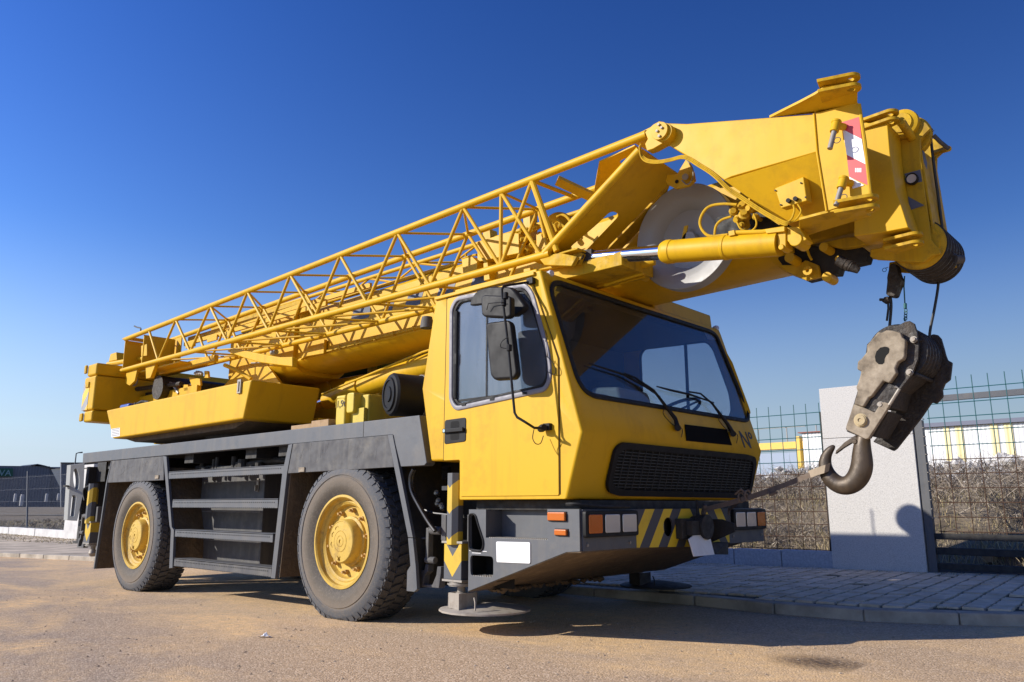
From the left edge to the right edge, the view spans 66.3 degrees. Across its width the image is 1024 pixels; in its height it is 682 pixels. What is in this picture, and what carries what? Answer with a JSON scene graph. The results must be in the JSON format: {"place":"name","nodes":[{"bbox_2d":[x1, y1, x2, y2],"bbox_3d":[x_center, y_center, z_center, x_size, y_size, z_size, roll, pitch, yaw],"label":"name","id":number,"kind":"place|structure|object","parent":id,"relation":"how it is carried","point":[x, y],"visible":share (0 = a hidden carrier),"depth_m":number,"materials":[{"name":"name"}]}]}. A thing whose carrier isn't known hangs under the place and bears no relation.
{"place":"outdoors","nodes":[
{"label":"outdoors","id":0,"kind":"place"},
{"bbox_2d":[0,507,62,508],"bbox_3d":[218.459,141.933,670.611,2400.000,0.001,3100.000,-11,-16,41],"label":"ground","id":1,"kind":"structure","parent":0,"point":[30,507],"depth_m":519.50,"materials":[{"name":"soil"}]},
{"bbox_2d":[0,557,1023,681],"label":"road","id":2,"kind":"structure","parent":0,"point":[177,656],"depth_m":5.13,"materials":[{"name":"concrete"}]},
{"bbox_2d":[0,552,1023,625],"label":"kerb","id":3,"kind":"structure","parent":2,"relation":"on","point":[965,617],"depth_m":6.19,"materials":[{"name":"concrete"}]},
{"bbox_2d":[63,72,964,621],"bbox_3d":[-1.202,0.924,8.354,11.059,3.502,3.505,-11,-16,41],"label":"mobile crane","id":4,"kind":"object","parent":2,"relation":"on","point":[533,442],"visible":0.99,"depth_m":5.95,"materials":[{"name":"metal"}]},
{"bbox_2d":[120,400,149,407],"bbox_3d":[-4.738,0.842,9.944,0.654,0.150,0.230,-11,-16,41],"label":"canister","id":5,"kind":"object","parent":4,"relation":"in","point":[135,403],"visible":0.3,"depth_m":9.90,"materials":[{"name":"silver"}]},
{"bbox_2d":[291,419,335,429],"bbox_3d":[-1.645,0.787,7.169,0.600,0.065,0.500,-11,-16,41],"label":"timber plank","id":6,"kind":"object","parent":4,"relation":"on","point":[325,422],"visible":0.3,"depth_m":6.90,"materials":[{"name":"brown wood"}]},
{"bbox_2d":[336,395,350,424],"bbox_3d":[-1.269,0.651,7.017,0.145,0.270,0.655,-11,-16,41],"label":"deck weight","id":7,"kind":"object","parent":4,"relation":"on","point":[342,416],"visible":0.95,"depth_m":6.77,"materials":[{"name":"metal"}]},
{"bbox_2d":[347,392,403,422],"bbox_3d":[-1.038,0.644,7.000,0.260,0.275,0.970,-11,-16,41],"label":"deck weight","id":8,"kind":"object","parent":4,"relation":"on","point":[361,407],"visible":0.48,"depth_m":6.67,"materials":[{"name":"yellow metal"}]},
{"bbox_2d":[818,321,952,494],"bbox_3d":[2.260,0.438,4.854,0.804,1.006,0.458,-11,-16,41],"label":"hook block","id":9,"kind":"object","parent":4,"relation":"hanging from","point":[905,368],"depth_m":4.73,"materials":[{"name":"metal"}]},
{"bbox_2d":[701,463,829,514],"bbox_3d":[1.693,1.052,5.494,0.408,0.352,1.245,4,-12,-18],"label":"tie down strap","id":10,"kind":"object","parent":9,"relation":"attached to","point":[770,491],"visible":0.98,"depth_m":5.36,"materials":[{"name":"fabric"}]},
{"bbox_2d":[789,658,850,666],"bbox_3d":[1.684,1.757,4.282,0.720,0.001,0.560,-11,-16,41],"label":"oil stain","id":11,"kind":"object","parent":2,"relation":"on","point":[823,664],"visible":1,"depth_m":4.28,"materials":[{"name":"brown"}]},
{"bbox_2d":[0,477,1023,609],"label":"field","id":12,"kind":"structure","parent":0,"point":[54,516],"depth_m":11.34,"materials":[{"name":"brown plant"}]},
{"bbox_2d":[0,464,59,506],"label":"grey warehouse","id":13,"kind":"structure","parent":12,"relation":"on","point":[39,470],"depth_m":105.33,"materials":[{"name":"grey"}]},
{"bbox_2d":[0,518,63,529],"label":"field weeds","id":14,"kind":"object","parent":12,"relation":"on","point":[54,527],"visible":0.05,"depth_m":44.30,"materials":[{"name":"brown plant"}]},
{"bbox_2d":[51,467,59,485],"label":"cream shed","id":15,"kind":"structure","parent":12,"relation":"on","point":[56,472],"depth_m":134.90,"materials":[{"name":"beige"}]},
{"bbox_2d":[60,462,97,506],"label":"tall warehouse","id":16,"kind":"structure","parent":12,"relation":"on","point":[63,467],"depth_m":90.39,"materials":[{"name":"grey metal"}]},
{"bbox_2d":[754,425,821,474],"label":"yellow depot","id":17,"kind":"structure","parent":12,"relation":"on","point":[803,455],"depth_m":65.24,"materials":[{"name":"orange paint"}]},
{"bbox_2d":[738,446,1023,550],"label":"dry brush","id":18,"kind":"object","parent":12,"relation":"on","point":[942,479],"visible":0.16,"depth_m":11.93,"materials":[{"name":"brown plant"}]},
{"bbox_2d":[755,452,1023,493],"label":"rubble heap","id":19,"kind":"object","parent":12,"relation":"on","point":[1003,454],"visible":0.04,"depth_m":20.38,"materials":[{"name":"grey stone"}]},
{"bbox_2d":[924,417,1023,465],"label":"striped warehouse","id":20,"kind":"structure","parent":12,"relation":"on","point":[971,436],"depth_m":56.01,"materials":[{"name":"grey"}]},
{"bbox_2d":[982,548,1010,561],"bbox_3d":[5.988,2.422,8.791,1.200,0.125,0.720,-11,-16,41],"label":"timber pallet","id":21,"kind":"object","parent":12,"relation":"on","point":[987,558],"visible":0.21,"depth_m":8.86,"materials":[{"name":"wood"}]},
{"bbox_2d":[0,533,1023,610],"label":"pavement","id":22,"kind":"structure","parent":0,"point":[44,547],"depth_m":18.22,"materials":[{"name":"grey concrete"}]},
{"bbox_2d":[0,527,63,537],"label":"wall","id":23,"kind":"structure","parent":22,"relation":"on","point":[56,533],"depth_m":27.80,"materials":[{"name":"white concrete"}]},
{"bbox_2d":[0,471,65,529],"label":"field fence","id":24,"kind":"object","parent":23,"relation":"on","point":[27,497],"visible":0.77,"depth_m":28.79,"materials":[{"name":"grey metal"}]},
{"bbox_2d":[63,464,97,538],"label":"entrance pillar","id":25,"kind":"structure","parent":22,"relation":"on","point":[70,529],"depth_m":25.30,"materials":[{"name":"white concrete"}]},
{"bbox_2d":[578,562,1023,610],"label":"paving blocks","id":26,"kind":"structure","parent":22,"relation":"on","point":[900,589],"depth_m":7.42,"materials":[{"name":"concrete"}]},
{"bbox_2d":[690,548,734,564],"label":"wall slab","id":27,"kind":"structure","parent":26,"relation":"on","point":[729,558],"depth_m":10.35,"materials":[{"name":"grey concrete"}]},
{"bbox_2d":[734,548,782,566],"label":"wall slab","id":28,"kind":"structure","parent":26,"relation":"on","point":[758,557],"depth_m":9.99,"materials":[{"name":"grey concrete"}]},
{"bbox_2d":[710,403,831,550],"bbox_3d":[0.436,2.305,12.681,9.335,1.833,0.040,-11,-16,41],"label":"fence","id":29,"kind":"object","parent":28,"relation":"on","point":[799,486],"visible":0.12,"depth_m":9.89,"materials":[{"name":"green metal"}]},
{"bbox_2d":[781,549,832,567],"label":"wall slab","id":30,"kind":"structure","parent":22,"relation":"on","point":[804,558],"depth_m":9.58,"materials":[{"name":"grey concrete"}]},
{"bbox_2d":[819,385,928,572],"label":"gate pillar","id":31,"kind":"structure","parent":22,"relation":"on","point":[876,522],"depth_m":9.08,"materials":[{"name":"concrete"}]},
{"bbox_2d":[914,370,1023,573],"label":"gate fence","id":32,"kind":"object","parent":22,"relation":"on","point":[933,549],"visible":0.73,"depth_m":8.57,"materials":[{"name":"green metal"}]},
{"bbox_2d":[0,0,1023,466],"label":"sky","id":33,"kind":"structure","parent":0,"point":[161,161],"materials":[{"name":"blue"}]}
]}

